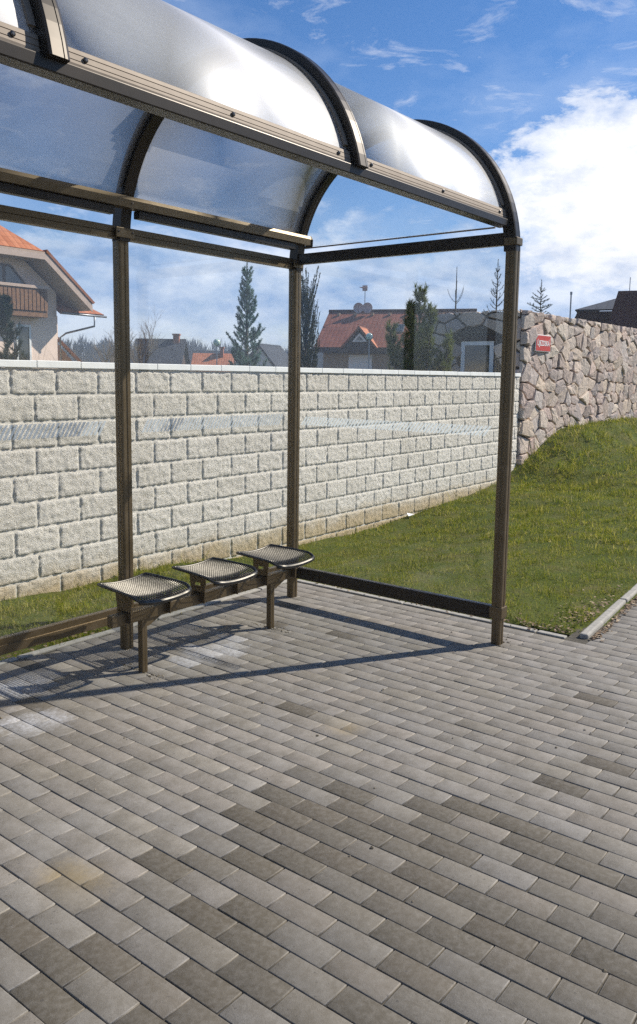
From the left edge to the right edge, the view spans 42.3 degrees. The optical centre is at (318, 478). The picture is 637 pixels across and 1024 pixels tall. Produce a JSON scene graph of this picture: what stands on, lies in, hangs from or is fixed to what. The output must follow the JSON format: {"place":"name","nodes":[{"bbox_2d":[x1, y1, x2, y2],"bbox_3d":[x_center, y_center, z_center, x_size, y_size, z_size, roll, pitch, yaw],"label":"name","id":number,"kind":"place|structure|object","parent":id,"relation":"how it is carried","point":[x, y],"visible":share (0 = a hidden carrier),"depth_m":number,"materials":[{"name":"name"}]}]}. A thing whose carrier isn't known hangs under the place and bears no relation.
{"place":"outdoors","nodes":[
{"label":"outdoors","id":0,"kind":"place"},
{"bbox_2d":[0,225,106,368],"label":"house","id":1,"kind":"structure","parent":0,"point":[40,286],"depth_m":28.24,"materials":[{"name":"beige paint"}]},
{"bbox_2d":[0,263,25,309],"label":"window","id":2,"kind":"structure","parent":1,"relation":"in","point":[8,274],"depth_m":27.61,"materials":[{"name":"grey"}]},
{"bbox_2d":[15,324,31,359],"bbox_3d":[-10.134,-4.084,28.342,0.052,2.424,0.564,6,9,38],"label":"door","id":3,"kind":"structure","parent":1,"relation":"in","point":[25,334],"depth_m":28.32,"materials":[{"name":"white paint"}]},
{"bbox_2d":[58,337,81,368],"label":"house","id":4,"kind":"structure","parent":0,"point":[72,354],"depth_m":33.88,"materials":[{"name":"orange tile"}]},
{"bbox_2d":[130,334,190,370],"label":"house","id":5,"kind":"structure","parent":0,"point":[174,350],"depth_m":61.21,"materials":[{"name":"tile"}]},
{"bbox_2d":[130,350,244,365],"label":"house","id":6,"kind":"structure","parent":0,"point":[191,352],"depth_m":88.16,"materials":[{"name":"tile"}]},
{"bbox_2d":[191,347,234,371],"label":"house","id":7,"kind":"structure","parent":0,"point":[223,358],"depth_m":67.02,"materials":[{"name":"orange tile"}]},
{"bbox_2d":[244,343,287,372],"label":"house","id":8,"kind":"structure","parent":0,"point":[276,355],"depth_m":57.08,"materials":[{"name":"tile"}]},
{"bbox_2d":[0,572,628,971],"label":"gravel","id":9,"kind":"structure","parent":0,"point":[262,702],"depth_m":4.44,"materials":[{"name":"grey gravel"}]},
{"bbox_2d":[0,582,636,1023],"bbox_3d":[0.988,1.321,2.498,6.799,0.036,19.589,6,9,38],"label":"pavement","id":10,"kind":"structure","parent":0,"point":[324,665],"depth_m":2.96,"materials":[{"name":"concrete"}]},
{"bbox_2d":[97,544,314,672],"bbox_3d":[-0.615,0.770,4.815,0.393,0.528,1.477,6,9,38],"label":"bench","id":11,"kind":"object","parent":10,"relation":"on","point":[149,611],"visible":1,"depth_m":4.67,"materials":[{"name":"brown metal"}]},
{"bbox_2d":[0,0,522,654],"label":"bus shelter","id":12,"kind":"object","parent":10,"relation":"on","point":[172,86],"visible":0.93,"depth_m":4.31,"materials":[{"name":"brown metal"}]},
{"bbox_2d":[0,579,566,664],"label":"edging","id":13,"kind":"object","parent":10,"relation":"on","point":[58,646],"visible":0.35,"depth_m":5.51,"materials":[{"name":"concrete"}]},
{"bbox_2d":[0,583,636,658],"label":"leaf litter","id":14,"kind":"object","parent":10,"relation":"on","point":[585,617],"visible":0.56,"depth_m":5.45,"materials":[{"name":"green plant"}]},
{"bbox_2d":[580,584,636,638],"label":"kerb","id":15,"kind":"structure","parent":10,"relation":"on","point":[597,624],"depth_m":5.54,"materials":[{"name":"concrete"}]},
{"bbox_2d":[0,414,636,659],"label":"lawn","id":16,"kind":"structure","parent":0,"point":[421,576],"depth_m":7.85,"materials":[{"name":"plant"}]},
{"bbox_2d":[0,0,636,354],"label":"sky","id":17,"kind":"structure","parent":0,"point":[548,88],"materials":[{"name":"blue"}]},
{"bbox_2d":[314,285,476,374],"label":"house","id":18,"kind":"structure","parent":0,"point":[344,343],"depth_m":45.58,"materials":[{"name":"red tile"}]},
{"bbox_2d":[349,355,371,368],"bbox_3d":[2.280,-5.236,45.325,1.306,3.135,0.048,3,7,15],"label":"garage door","id":19,"kind":"structure","parent":18,"relation":"in","point":[355,361],"depth_m":45.16,"materials":[{"name":"white paint"}]},
{"bbox_2d":[396,324,404,331],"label":"roof window","id":20,"kind":"structure","parent":18,"relation":"in","point":[400,327],"depth_m":45.31,"materials":[{"name":"glass"}]},
{"bbox_2d":[504,622,569,636],"bbox_3d":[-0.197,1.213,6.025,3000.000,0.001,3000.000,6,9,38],"label":"ground","id":21,"kind":"structure","parent":0,"point":[567,635],"depth_m":6.42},
{"bbox_2d":[0,292,29,367],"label":"pine tree","id":22,"kind":"object","parent":21,"relation":"on","point":[6,313],"visible":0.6,"depth_m":20.05,"materials":[{"name":"green plant"}]},
{"bbox_2d":[23,340,111,368],"bbox_3d":[-5.357,-1.612,17.090,2.176,2.734,2.318,6,9,38],"label":"bare shrub","id":23,"kind":"object","parent":21,"relation":"on","point":[59,350],"visible":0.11,"depth_m":17.12,"materials":[{"name":"brown plant"}]},
{"bbox_2d":[91,328,132,369],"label":"bare tree","id":24,"kind":"object","parent":21,"relation":"on","point":[109,349],"visible":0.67,"depth_m":43.44,"materials":[{"name":"grey plant"}]},
{"bbox_2d":[113,307,164,363],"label":"bare tree","id":25,"kind":"object","parent":21,"relation":"on","point":[138,349],"visible":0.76,"depth_m":42.04,"materials":[{"name":"grey plant"}]},
{"bbox_2d":[58,334,322,369],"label":"wood","id":26,"kind":"object","parent":21,"relation":"on","point":[78,346],"visible":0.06,"depth_m":161.68,"materials":[{"name":"plant"}]},
{"bbox_2d":[213,339,219,371],"bbox_3d":[-1.573,-0.853,12.754,0.112,2.598,0.112,6,9,38],"label":"garden globe","id":27,"kind":"object","parent":21,"relation":"on","point":[216,342],"visible":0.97,"depth_m":12.57,"materials":[{"name":"silver metal"}]},
{"bbox_2d":[225,262,267,365],"bbox_3d":[-1.211,-1.658,13.744,0.917,3.960,1.041,-1,7,-16],"label":"spruce tree","id":28,"kind":"object","parent":21,"relation":"on","point":[249,309],"visible":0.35,"depth_m":13.55,"materials":[{"name":"green plant"}]},
{"bbox_2d":[0,360,520,600],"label":"block wall","id":29,"kind":"structure","parent":21,"relation":"on","point":[200,493],"depth_m":7.84,"materials":[{"name":"concrete"}]},
{"bbox_2d":[300,265,320,367],"bbox_3d":[-0.207,-1.531,13.439,0.527,3.810,0.532,0,7,-7],"label":"columnar juniper","id":30,"kind":"object","parent":21,"relation":"on","point":[307,320],"visible":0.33,"depth_m":13.23,"materials":[{"name":"green plant"}]},
{"bbox_2d":[366,333,372,368],"bbox_3d":[0.761,-0.884,12.761,0.112,2.719,0.112,6,9,38],"label":"street lamp","id":31,"kind":"object","parent":21,"relation":"on","point":[369,336],"visible":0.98,"depth_m":12.58,"materials":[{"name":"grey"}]},
{"bbox_2d":[384,281,454,375],"bbox_3d":[1.576,-1.306,12.895,1.135,3.558,0.710,-1,7,-14],"label":"pine tree","id":32,"kind":"object","parent":21,"relation":"on","point":[420,345],"visible":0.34,"depth_m":12.75,"materials":[{"name":"green plant"}]},
{"bbox_2d":[448,273,463,311],"bbox_3d":[2.682,-2.857,16.360,0.586,2.675,0.533,6,9,38],"label":"spruce tree","id":33,"kind":"object","parent":21,"relation":"on","point":[456,301],"visible":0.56,"depth_m":16.27,"materials":[{"name":"green plant"}]},
{"bbox_2d":[424,309,636,464],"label":"stone wall","id":34,"kind":"structure","parent":21,"relation":"on","point":[582,370],"depth_m":14.32,"materials":[{"name":"brown stone"}]},
{"bbox_2d":[460,341,493,371],"bbox_3d":[2.651,-1.209,13.913,0.600,2.210,0.034,6,9,38],"label":"door","id":35,"kind":"structure","parent":34,"relation":"in","point":[476,356],"depth_m":13.80,"materials":[{"name":"white paint"}]},
{"bbox_2d":[535,334,550,351],"bbox_3d":[3.744,-2.270,13.788,0.062,0.275,0.600,6,9,38],"label":"street sign","id":36,"kind":"object","parent":34,"relation":"attached to","point":[542,343],"visible":1,"depth_m":13.76,"materials":[{"name":"red metal"}]},
{"bbox_2d":[575,277,630,323],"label":"house","id":37,"kind":"structure","parent":21,"relation":"on","point":[600,312],"depth_m":33.69,"materials":[{"name":"tile"}]},
{"bbox_2d":[608,290,636,328],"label":"house","id":38,"kind":"structure","parent":0,"point":[624,312],"depth_m":29.72,"materials":[{"name":"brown tile"}]},
{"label":"terrace","id":39,"kind":"structure","parent":0,"visible":0},
{"bbox_2d":[483,259,503,311],"bbox_3d":[3.481,-3.513,16.102,0.456,1.562,0.491,6,9,38],"label":"spruce tree","id":40,"kind":"object","parent":39,"relation":"on","point":[497,290],"visible":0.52,"depth_m":16.06,"materials":[{"name":"green plant"}]},
{"bbox_2d":[527,280,551,314],"bbox_3d":[4.168,-3.151,15.227,0.673,1.078,0.593,6,9,38],"label":"spruce tree","id":41,"kind":"object","parent":39,"relation":"on","point":[540,304],"visible":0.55,"depth_m":15.24,"materials":[{"name":"green plant"}]},
{"bbox_2d":[569,292,571,317],"bbox_3d":[5.368,-3.459,17.557,0.048,1.044,0.048,3,7,16],"label":"pole","id":42,"kind":"object","parent":39,"relation":"on","point":[570,304],"visible":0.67,"depth_m":17.51,"materials":[{"name":"metal"}]}
]}

